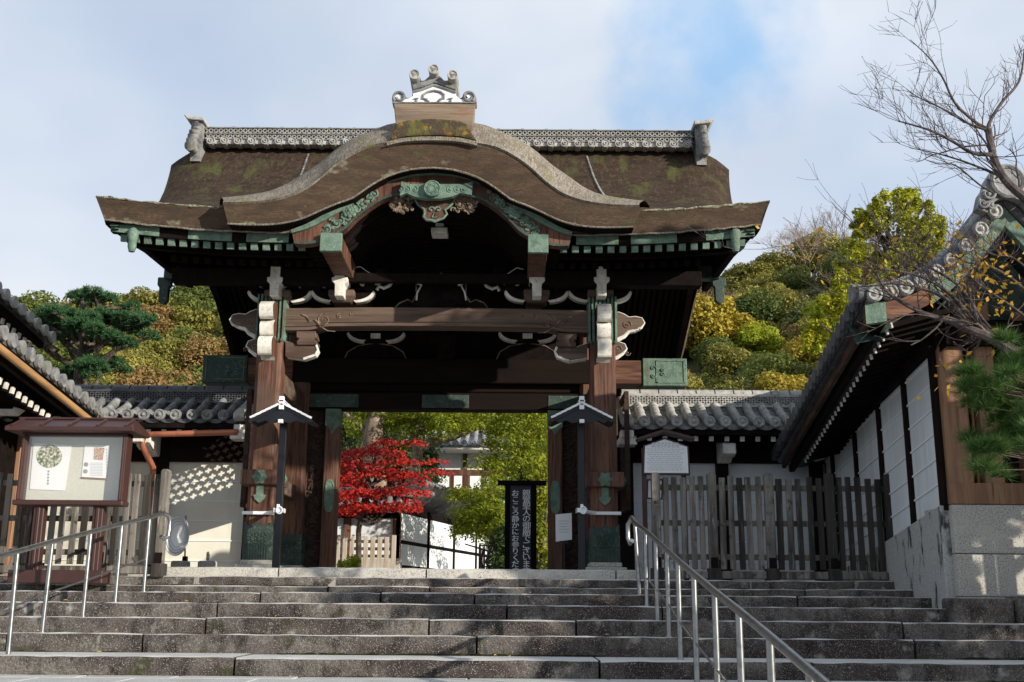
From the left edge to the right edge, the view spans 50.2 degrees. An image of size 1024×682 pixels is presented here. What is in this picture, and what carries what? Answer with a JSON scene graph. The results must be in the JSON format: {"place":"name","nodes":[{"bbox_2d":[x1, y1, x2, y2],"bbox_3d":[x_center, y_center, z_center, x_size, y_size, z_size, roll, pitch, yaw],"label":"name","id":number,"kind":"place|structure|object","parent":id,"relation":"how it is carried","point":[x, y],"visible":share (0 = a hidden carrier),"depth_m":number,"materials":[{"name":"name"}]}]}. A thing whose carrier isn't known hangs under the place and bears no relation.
{"place":"outdoors","nodes":[
{"label":"outdoors","id":0,"kind":"place"},
{"bbox_2d":[0,674,912,681],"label":"paving","id":1,"kind":"structure","parent":0,"point":[64,678],"depth_m":8.92,"materials":[{"name":"stone"}]},
{"bbox_2d":[1,576,927,657],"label":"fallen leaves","id":2,"kind":"object","parent":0,"point":[467,591],"visible":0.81,"depth_m":10.97,"materials":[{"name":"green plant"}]},
{"bbox_2d":[180,278,818,457],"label":"hillside","id":3,"kind":"structure","parent":0,"point":[691,363],"depth_m":83.99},
{"bbox_2d":[11,290,68,324],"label":"evergreen tree","id":4,"kind":"object","parent":3,"relation":"on","point":[30,304],"visible":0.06,"depth_m":80.95,"materials":[{"name":"green plant"}]},
{"bbox_2d":[31,343,63,363],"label":"evergreen tree","id":5,"kind":"object","parent":3,"relation":"on","point":[41,351],"visible":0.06,"depth_m":65.86,"materials":[{"name":"green plant"}]},
{"bbox_2d":[43,355,72,379],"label":"evergreen tree","id":6,"kind":"object","parent":3,"relation":"on","point":[57,363],"visible":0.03,"depth_m":64.82,"materials":[{"name":"green plant"}]},
{"bbox_2d":[52,341,111,376],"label":"evergreen tree","id":7,"kind":"object","parent":3,"relation":"on","point":[63,351],"visible":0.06,"depth_m":69.19,"materials":[{"name":"green plant"}]},
{"bbox_2d":[87,378,115,384],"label":"evergreen tree","id":8,"kind":"object","parent":3,"relation":"on","point":[100,382],"visible":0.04,"depth_m":62.60,"materials":[{"name":"green plant"}]},
{"bbox_2d":[72,346,145,384],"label":"broadleaf tree","id":9,"kind":"object","parent":3,"relation":"on","point":[130,360],"visible":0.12,"depth_m":67.92,"materials":[{"name":"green plant"}]},
{"bbox_2d":[114,285,177,311],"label":"broadleaf tree","id":10,"kind":"object","parent":3,"relation":"on","point":[150,298],"visible":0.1,"depth_m":93.79,"materials":[{"name":"green plant"}]},
{"bbox_2d":[123,344,174,377],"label":"broadleaf tree","id":11,"kind":"object","parent":3,"relation":"on","point":[149,360],"visible":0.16,"depth_m":73.86,"materials":[{"name":"yellow plant"}]},
{"bbox_2d":[111,365,201,384],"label":"autumn tree","id":12,"kind":"object","parent":3,"relation":"on","point":[144,379],"visible":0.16,"depth_m":65.22,"materials":[{"name":"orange plant"}]},
{"bbox_2d":[126,304,191,339],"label":"autumn tree","id":13,"kind":"object","parent":3,"relation":"on","point":[162,312],"visible":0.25,"depth_m":89.02,"materials":[{"name":"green plant"}]},
{"bbox_2d":[130,334,189,380],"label":"broadleaf tree","id":14,"kind":"object","parent":3,"relation":"on","point":[165,347],"visible":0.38,"depth_m":78.23,"materials":[{"name":"yellow plant"}]},
{"bbox_2d":[170,365,202,385],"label":"evergreen tree","id":15,"kind":"object","parent":3,"relation":"on","point":[199,371],"visible":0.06,"depth_m":72.22,"materials":[{"name":"green plant"}]},
{"bbox_2d":[158,305,219,338],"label":"broadleaf tree","id":16,"kind":"object","parent":3,"relation":"on","point":[202,320],"visible":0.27,"depth_m":89.44,"materials":[{"name":"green plant"}]},
{"bbox_2d":[169,284,213,305],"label":"evergreen tree","id":17,"kind":"object","parent":3,"relation":"on","point":[200,292],"visible":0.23,"depth_m":98.50,"materials":[{"name":"green plant"}]},
{"bbox_2d":[171,293,218,321],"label":"evergreen tree","id":18,"kind":"object","parent":3,"relation":"on","point":[193,304],"visible":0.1,"depth_m":92.95,"materials":[{"name":"green plant"}]},
{"bbox_2d":[169,325,224,369],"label":"evergreen tree","id":19,"kind":"object","parent":3,"relation":"on","point":[185,332],"visible":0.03,"depth_m":81.65,"materials":[{"name":"green plant"}]},
{"bbox_2d":[174,331,229,370],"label":"autumn tree","id":20,"kind":"object","parent":3,"relation":"on","point":[199,349],"visible":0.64,"depth_m":78.01,"materials":[{"name":"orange plant"}]},
{"bbox_2d":[209,314,225,346],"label":"broadleaf tree","id":21,"kind":"object","parent":3,"relation":"on","point":[218,330],"visible":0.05,"depth_m":84.75,"materials":[{"name":"green plant"}]},
{"bbox_2d":[684,371,704,390],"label":"broadleaf tree","id":22,"kind":"object","parent":3,"relation":"on","point":[692,385],"visible":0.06,"depth_m":64.35,"materials":[{"name":"yellow plant"}]},
{"bbox_2d":[691,373,716,387],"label":"evergreen tree","id":23,"kind":"object","parent":3,"relation":"on","point":[702,375],"visible":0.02,"depth_m":72.32,"materials":[{"name":"green plant"}]},
{"bbox_2d":[684,293,740,352],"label":"autumn tree","id":24,"kind":"object","parent":3,"relation":"on","point":[715,321],"visible":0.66,"depth_m":84.41,"materials":[{"name":"yellow plant"}]},
{"bbox_2d":[689,334,735,371],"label":"evergreen tree","id":25,"kind":"object","parent":3,"relation":"on","point":[702,353],"visible":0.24,"depth_m":81.11,"materials":[{"name":"green plant"}]},
{"bbox_2d":[702,374,737,389],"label":"broadleaf tree","id":26,"kind":"object","parent":3,"relation":"on","point":[709,384],"visible":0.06,"depth_m":70.67,"materials":[{"name":"green plant"}]},
{"bbox_2d":[702,342,752,379],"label":"broadleaf tree","id":27,"kind":"object","parent":3,"relation":"on","point":[722,362],"visible":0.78,"depth_m":77.58,"materials":[{"name":"green plant"}]},
{"bbox_2d":[708,266,750,301],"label":"broadleaf tree","id":28,"kind":"object","parent":3,"relation":"on","point":[727,272],"visible":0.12,"depth_m":118.08,"materials":[{"name":"green plant"}]},
{"bbox_2d":[706,378,760,390],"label":"broadleaf tree","id":29,"kind":"object","parent":3,"relation":"on","point":[732,385],"visible":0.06,"depth_m":62.28,"materials":[{"name":"green plant"}]},
{"bbox_2d":[718,312,766,349],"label":"autumn tree","id":30,"kind":"object","parent":3,"relation":"on","point":[742,321],"visible":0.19,"depth_m":84.31,"materials":[{"name":"yellow plant"}]},
{"bbox_2d":[707,288,785,325],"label":"evergreen tree","id":31,"kind":"object","parent":3,"relation":"on","point":[755,308],"visible":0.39,"depth_m":92.17,"materials":[{"name":"green plant"}]},
{"bbox_2d":[724,260,781,294],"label":"broadleaf tree","id":32,"kind":"object","parent":3,"relation":"on","point":[756,269],"visible":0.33,"depth_m":115.81,"materials":[{"name":"green plant"}]},
{"bbox_2d":[738,272,771,288],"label":"broadleaf tree","id":33,"kind":"object","parent":3,"relation":"on","point":[760,282],"visible":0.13,"depth_m":111.29,"materials":[{"name":"green plant"}]},
{"bbox_2d":[730,320,786,353],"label":"leafy tree","id":34,"kind":"object","parent":3,"relation":"on","point":[755,338],"visible":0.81,"depth_m":82.44,"materials":[{"name":"green plant"}]},
{"bbox_2d":[732,281,800,306],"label":"broadleaf tree","id":35,"kind":"object","parent":3,"relation":"on","point":[772,285],"visible":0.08,"depth_m":101.60,"materials":[{"name":"green plant"}]},
{"bbox_2d":[733,350,799,377],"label":"evergreen tree","id":36,"kind":"object","parent":3,"relation":"on","point":[750,358],"visible":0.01,"depth_m":74.20,"materials":[{"name":"green plant"}]},
{"bbox_2d":[753,251,793,275],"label":"broadleaf tree","id":37,"kind":"object","parent":3,"relation":"on","point":[776,261],"visible":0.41,"depth_m":120.55,"materials":[{"name":"green plant"}]},
{"bbox_2d":[734,351,814,389],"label":"evergreen tree","id":38,"kind":"object","parent":3,"relation":"on","point":[767,364],"visible":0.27,"depth_m":66.02,"materials":[{"name":"green plant"}]},
{"bbox_2d":[760,318,795,340],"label":"broadleaf tree","id":39,"kind":"object","parent":3,"relation":"on","point":[779,326],"visible":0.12,"depth_m":89.74,"materials":[{"name":"green plant"}]},
{"bbox_2d":[756,228,801,256],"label":"bare tree","id":40,"kind":"object","parent":3,"relation":"on","point":[775,241],"visible":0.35,"depth_m":127.92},
{"bbox_2d":[753,370,807,390],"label":"autumn tree","id":41,"kind":"object","parent":3,"relation":"on","point":[779,381],"visible":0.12,"depth_m":61.10,"materials":[{"name":"yellow plant"}]},
{"bbox_2d":[765,286,810,319],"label":"broadleaf tree","id":42,"kind":"object","parent":3,"relation":"on","point":[788,297],"visible":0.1,"depth_m":96.01,"materials":[{"name":"green plant"}]},
{"bbox_2d":[768,264,814,293],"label":"evergreen tree","id":43,"kind":"object","parent":3,"relation":"on","point":[793,279],"visible":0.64,"depth_m":107.50,"materials":[{"name":"green plant"}]},
{"bbox_2d":[777,323,805,343],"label":"autumn tree","id":44,"kind":"object","parent":3,"relation":"on","point":[793,327],"visible":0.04,"depth_m":84.28,"materials":[{"name":"green plant"}]},
{"bbox_2d":[776,299,813,326],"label":"evergreen tree","id":45,"kind":"object","parent":3,"relation":"on","point":[793,313],"visible":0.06,"depth_m":91.10,"materials":[{"name":"green plant"}]},
{"bbox_2d":[778,334,821,369],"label":"autumn tree","id":46,"kind":"object","parent":3,"relation":"on","point":[798,354],"visible":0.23,"depth_m":75.06,"materials":[{"name":"yellow plant"}]},
{"bbox_2d":[769,218,830,273],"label":"bare tree","id":47,"kind":"object","parent":3,"relation":"on","point":[804,233],"visible":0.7,"depth_m":116.13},
{"bbox_2d":[788,315,819,340],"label":"broadleaf tree","id":48,"kind":"object","parent":3,"relation":"on","point":[801,321],"visible":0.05,"depth_m":83.13,"materials":[{"name":"green plant"}]},
{"bbox_2d":[778,222,838,287],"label":"bare tree","id":49,"kind":"object","parent":3,"relation":"on","point":[800,241],"visible":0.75,"depth_m":112.39,"materials":[{"name":"plant"}]},
{"bbox_2d":[790,286,828,307],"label":"evergreen tree","id":50,"kind":"object","parent":3,"relation":"on","point":[816,293],"visible":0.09,"depth_m":100.80,"materials":[{"name":"green plant"}]},
{"bbox_2d":[781,228,839,280],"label":"broadleaf tree","id":51,"kind":"object","parent":3,"relation":"on","point":[796,251],"visible":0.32,"depth_m":120.12,"materials":[{"name":"green plant"}]},
{"bbox_2d":[793,290,847,323],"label":"leafy tree","id":52,"kind":"object","parent":3,"relation":"on","point":[813,306],"visible":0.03,"depth_m":86.43,"materials":[{"name":"green plant"}]},
{"bbox_2d":[795,265,865,305],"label":"bare tree","id":53,"kind":"object","parent":3,"relation":"on","point":[828,282],"visible":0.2,"depth_m":94.47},
{"bbox_2d":[809,236,854,274],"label":"broadleaf tree","id":54,"kind":"object","parent":3,"relation":"on","point":[839,242],"visible":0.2,"depth_m":114.79,"materials":[{"name":"green plant"}]},
{"bbox_2d":[811,202,858,240],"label":"bare tree","id":55,"kind":"object","parent":3,"relation":"on","point":[830,217],"visible":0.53,"depth_m":125.19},
{"bbox_2d":[812,244,867,290],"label":"evergreen tree","id":56,"kind":"object","parent":3,"relation":"on","point":[827,262],"visible":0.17,"depth_m":102.33,"materials":[{"name":"green plant"}]},
{"bbox_2d":[847,256,890,285],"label":"autumn tree","id":57,"kind":"object","parent":3,"relation":"on","point":[860,283],"visible":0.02,"depth_m":96.37,"materials":[{"name":"green plant"}]},
{"bbox_2d":[0,0,1023,303],"label":"sky","id":58,"kind":"structure","parent":0,"point":[96,96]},
{"bbox_2d":[193,577,858,676],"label":"courtyard ground","id":59,"kind":"structure","parent":0,"point":[332,583],"depth_m":13.40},
{"bbox_2d":[0,281,109,574],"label":"hall","id":60,"kind":"structure","parent":59,"relation":"on","point":[32,384],"depth_m":15.46,"materials":[{"name":"tile"}]},
{"bbox_2d":[26,283,162,384],"bbox_3d":[-13.768,2.763,34.175,4.475,9.799,4.471,11,-17,-37],"label":"pine tree","id":61,"kind":"object","parent":59,"relation":"on","point":[75,326],"visible":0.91,"depth_m":34.46,"materials":[{"name":"green plant"}]},
{"bbox_2d":[0,385,254,575],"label":"roofed wall","id":62,"kind":"structure","parent":59,"relation":"on","point":[194,443],"depth_m":17.10,"materials":[{"name":"tile"}]},
{"bbox_2d":[166,515,188,555],"bbox_3d":[-4.905,2.857,16.027,0.373,0.593,0.136,0,-14,0],"label":"round white reel","id":63,"kind":"object","parent":59,"relation":"on","point":[177,540],"visible":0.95,"depth_m":16.02,"materials":[{"name":"plastic"}]},
{"bbox_2d":[171,561,189,566],"bbox_3d":[-4.937,3.415,16.243,0.280,0.281,0.280,0,-14,0],"label":"door stop stone","id":64,"kind":"object","parent":59,"relation":"on","point":[180,563],"visible":0.43,"depth_m":16.15,"materials":[{"name":"stone"}]},
{"bbox_2d":[198,551,216,566],"bbox_3d":[-4.536,3.348,16.260,0.280,0.424,0.280,0,-14,0],"label":"door stop stone","id":65,"kind":"object","parent":59,"relation":"on","point":[207,563],"visible":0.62,"depth_m":16.16,"materials":[{"name":"stone"}]},
{"bbox_2d":[336,554,361,567],"bbox_3d":[-3.155,4.585,21.550,1.271,0.797,1.398,-7,-16,30],"label":"garden shrub","id":66,"kind":"object","parent":59,"relation":"on","point":[352,562],"visible":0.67,"depth_m":20.98,"materials":[{"name":"green plant"}]},
{"bbox_2d":[341,412,365,486],"bbox_3d":[-5.009,4.645,32.775,1.559,5.825,2.377,3,-14,-11],"label":"evergreen tree","id":67,"kind":"object","parent":59,"relation":"on","point":[350,442],"visible":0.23,"depth_m":32.92,"materials":[{"name":"green plant"}]},
{"bbox_2d":[336,535,395,567],"bbox_3d":[-3.293,4.976,24.613,1.657,1.178,0.800,0,-14,0],"label":"slatted fence","id":68,"kind":"object","parent":59,"relation":"on","point":[372,548],"visible":0.52,"depth_m":24.53,"materials":[{"name":"brown wood"}]},
{"bbox_2d":[340,412,430,486],"bbox_3d":[-5.923,5.793,45.868,5.707,9.692,3.444,0,-14,0],"label":"evergreen tree","id":69,"kind":"object","parent":59,"relation":"on","point":[385,436],"visible":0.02,"depth_m":45.74,"materials":[{"name":"green plant"}]},
{"bbox_2d":[338,436,455,566],"bbox_3d":[-2.674,3.573,23.344,2.987,3.344,4.186,0,-14,0],"label":"maple tree","id":70,"kind":"object","parent":59,"relation":"on","point":[364,492],"visible":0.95,"depth_m":23.17,"materials":[{"name":"red plant"}]},
{"bbox_2d":[382,427,446,483],"bbox_3d":[-3.360,5.435,34.741,2.558,5.246,2.593,0,-14,0],"label":"evergreen tree","id":71,"kind":"object","parent":59,"relation":"on","point":[428,453],"visible":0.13,"depth_m":34.66,"materials":[{"name":"green plant"}]},
{"bbox_2d":[337,479,495,568],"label":"garden wall","id":72,"kind":"structure","parent":59,"relation":"on","point":[424,540],"depth_m":27.29,"materials":[{"name":"white paint"}]},
{"bbox_2d":[479,544,493,568],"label":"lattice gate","id":73,"kind":"structure","parent":72,"relation":"attached to","point":[480,545],"depth_m":32.41,"materials":[{"name":"wood"}]},
{"bbox_2d":[398,467,455,488],"bbox_3d":[-2.534,5.283,30.649,1.910,3.648,2.035,0,-14,0],"label":"garden shrub","id":74,"kind":"object","parent":59,"relation":"on","point":[435,479],"visible":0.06,"depth_m":31.11,"materials":[{"name":"green plant"}]},
{"bbox_2d":[343,412,547,545],"bbox_3d":[-1.461,3.386,28.639,4.757,6.181,7.121,13,-18,-42],"label":"camphor tree","id":75,"kind":"object","parent":59,"relation":"on","point":[487,514],"visible":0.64,"depth_m":27.53,"materials":[{"name":"green plant"}]},
{"bbox_2d":[385,429,521,501],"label":"garden house","id":76,"kind":"structure","parent":59,"relation":"on","point":[456,457],"depth_m":37.90,"materials":[{"name":"white paint"}]},
{"bbox_2d":[438,475,451,487],"bbox_3d":[-2.357,4.898,37.874,0.570,0.521,0.090,0,-13,0],"label":"window","id":77,"kind":"structure","parent":76,"relation":"in","point":[448,479],"depth_m":37.85,"materials":[{"name":"white paper"}]},
{"bbox_2d":[452,475,465,488],"bbox_3d":[-1.843,4.899,37.875,0.496,0.522,0.090,0,-13,0],"label":"window","id":78,"kind":"structure","parent":76,"relation":"in","point":[457,479],"depth_m":37.85,"materials":[{"name":"white paper"}]},
{"bbox_2d":[467,475,483,488],"bbox_3d":[-1.256,4.899,37.876,0.566,0.521,0.090,0,-13,0],"label":"window","id":79,"kind":"structure","parent":76,"relation":"in","point":[471,479],"depth_m":37.85,"materials":[{"name":"white paper"}]},
{"bbox_2d":[465,523,504,568],"bbox_3d":[-0.239,4.762,23.964,1.165,1.591,1.744,7,-15,-26],"label":"garden shrub","id":80,"kind":"object","parent":59,"relation":"on","point":[497,540],"visible":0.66,"depth_m":23.93,"materials":[{"name":"green plant"}]},
{"bbox_2d":[494,419,545,555],"bbox_3d":[0.596,4.999,33.749,2.514,5.683,2.512,0,-14,0],"label":"evergreen tree","id":81,"kind":"object","parent":59,"relation":"on","point":[503,498],"visible":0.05,"depth_m":33.65,"materials":[{"name":"green plant"}]},
{"bbox_2d":[520,439,547,569],"bbox_3d":[0.688,3.746,23.827,1.066,3.498,1.859,0,-14,0],"label":"garden shrub","id":82,"kind":"object","parent":59,"relation":"on","point":[539,463],"visible":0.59,"depth_m":23.53,"materials":[{"name":"green plant"}]},
{"bbox_2d":[636,429,694,579],"bbox_3d":[2.111,2.235,14.904,0.794,2.052,0.220,0,-14,0],"label":"information board","id":83,"kind":"object","parent":59,"relation":"on","point":[664,456],"visible":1,"depth_m":15.03,"materials":[{"name":"grey paint"}]},
{"bbox_2d":[647,479,662,499],"bbox_3d":[1.977,2.602,15.037,0.240,1.400,0.070,0,-14,0],"label":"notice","id":84,"kind":"object","parent":83,"relation":"attached to","point":[649,489],"visible":0.27,"depth_m":15.13,"materials":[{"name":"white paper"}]},
{"bbox_2d":[616,389,827,580],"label":"roofed wall","id":85,"kind":"structure","parent":59,"relation":"on","point":[735,433],"depth_m":17.10,"materials":[{"name":"grey tile"}]},
{"bbox_2d":[799,187,947,354],"bbox_3d":[9.345,0.942,27.530,4.441,10.582,2.265,0,-14,0],"label":"podocarpus tree","id":86,"kind":"object","parent":59,"relation":"on","point":[834,305],"visible":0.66,"depth_m":27.83,"materials":[{"name":"green plant"}]},
{"bbox_2d":[771,164,1023,608],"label":"side hall","id":87,"kind":"structure","parent":59,"relation":"on","point":[860,411],"depth_m":12.19,"materials":[{"name":"paint"}]},
{"label":"ground","id":88,"kind":"structure","parent":0,"visible":0},
{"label":"lower steps","id":89,"kind":"structure","parent":88,"relation":"on","visible":0},
{"bbox_2d":[0,575,1023,681],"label":"stone steps","id":90,"kind":"structure","parent":89,"relation":"on","point":[357,615],"depth_m":10.63,"materials":[{"name":"stone"}]},
{"bbox_2d":[5,417,149,583],"bbox_3d":[-5.160,1.855,12.808,1.498,1.933,0.608,0,-14,0],"label":"notice board","id":91,"kind":"object","parent":90,"relation":"on","point":[117,435],"visible":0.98,"depth_m":12.83,"materials":[{"name":"brown paint"}]},
{"bbox_2d":[30,443,71,490],"bbox_3d":[-5.466,1.489,12.932,0.454,0.561,0.008,0,-14,0],"label":"poster","id":92,"kind":"object","parent":91,"relation":"attached to","point":[50,466],"visible":1,"depth_m":12.93,"materials":[{"name":"white paper"}]},
{"bbox_2d":[81,445,109,479],"bbox_3d":[-4.936,1.438,12.945,0.313,0.414,0.008,0,-14,0],"label":"poster","id":93,"kind":"object","parent":91,"relation":"attached to","point":[95,461],"visible":1,"depth_m":12.95,"materials":[{"name":"white paper"}]},
{"bbox_2d":[0,469,171,577],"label":"picket fence","id":94,"kind":"object","parent":90,"relation":"on","point":[161,485],"visible":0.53,"depth_m":13.56,"materials":[{"name":"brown wood"}]},
{"bbox_2d":[0,511,171,653],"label":"handrail","id":95,"kind":"object","parent":90,"relation":"on","point":[51,543],"visible":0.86,"depth_m":10.79,"materials":[{"name":"metal"}]},
{"bbox_2d":[128,567,635,578],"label":"landing kerb","id":96,"kind":"structure","parent":90,"relation":"on","point":[392,572],"depth_m":14.10,"materials":[{"name":"stone"}]},
{"bbox_2d":[242,396,318,567],"bbox_3d":[-3.232,1.948,14.989,1.045,2.298,0.690,0,-14,0],"label":"roofed lamp post","id":97,"kind":"object","parent":96,"relation":"on","point":[283,412],"visible":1,"depth_m":14.90,"materials":[{"name":"black"}]},
{"bbox_2d":[548,396,620,569],"bbox_3d":[1.012,1.965,14.992,1.026,2.330,0.690,0,-14,0],"label":"roofed lamp post","id":98,"kind":"object","parent":96,"relation":"on","point":[579,413],"visible":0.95,"depth_m":14.90,"materials":[{"name":"black paint"}]},
{"bbox_2d":[0,583,1023,681],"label":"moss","id":99,"kind":"object","parent":90,"relation":"on","point":[536,655],"visible":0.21,"depth_m":9.90,"materials":[{"name":"plant"}]},
{"bbox_2d":[650,472,892,580],"bbox_3d":[3.304,2.352,13.798,3.115,1.368,0.200,0,-14,0],"label":"picket fence","id":100,"kind":"object","parent":90,"relation":"on","point":[773,572],"visible":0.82,"depth_m":13.79,"materials":[{"name":"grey wood"}]},
{"bbox_2d":[686,0,1023,398],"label":"cherry tree","id":101,"kind":"object","parent":90,"relation":"on","point":[963,323],"visible":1,"depth_m":10.16,"materials":[{"name":"brown plant"}]},
{"bbox_2d":[942,597,1023,623],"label":"kerb block","id":102,"kind":"structure","parent":90,"relation":"on","point":[1006,610],"depth_m":11.18,"materials":[{"name":"stone"}]},
{"bbox_2d":[626,515,830,681],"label":"handrail","id":103,"kind":"object","parent":89,"relation":"on","point":[806,668],"visible":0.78,"depth_m":8.59,"materials":[{"name":"metal"}]},
{"bbox_2d":[944,323,1023,483],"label":"pine tree","id":104,"kind":"object","parent":89,"relation":"on","point":[993,395],"visible":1,"depth_m":8.54,"materials":[{"name":"green plant"}]},
{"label":"landing","id":105,"kind":"structure","parent":0,"visible":0},
{"bbox_2d":[96,64,769,570],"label":"temple gate","id":106,"kind":"structure","parent":105,"relation":"on","point":[434,248],"depth_m":16.01,"materials":[{"name":"brown wood"}]},
{"bbox_2d":[498,480,545,568],"bbox_3d":[0.164,3.174,18.367,0.820,1.636,0.200,0,-14,0],"label":"upright sign board","id":107,"kind":"object","parent":105,"relation":"on","point":[520,522],"visible":0.94,"depth_m":18.37,"materials":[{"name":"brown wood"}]},
{"bbox_2d":[555,513,571,569],"bbox_3d":[0.775,3.028,16.356,0.248,0.896,0.220,0,-14,0],"label":"paper notice","id":108,"kind":"object","parent":105,"relation":"on","point":[563,527],"visible":0.85,"depth_m":16.39,"materials":[{"name":"paper"}]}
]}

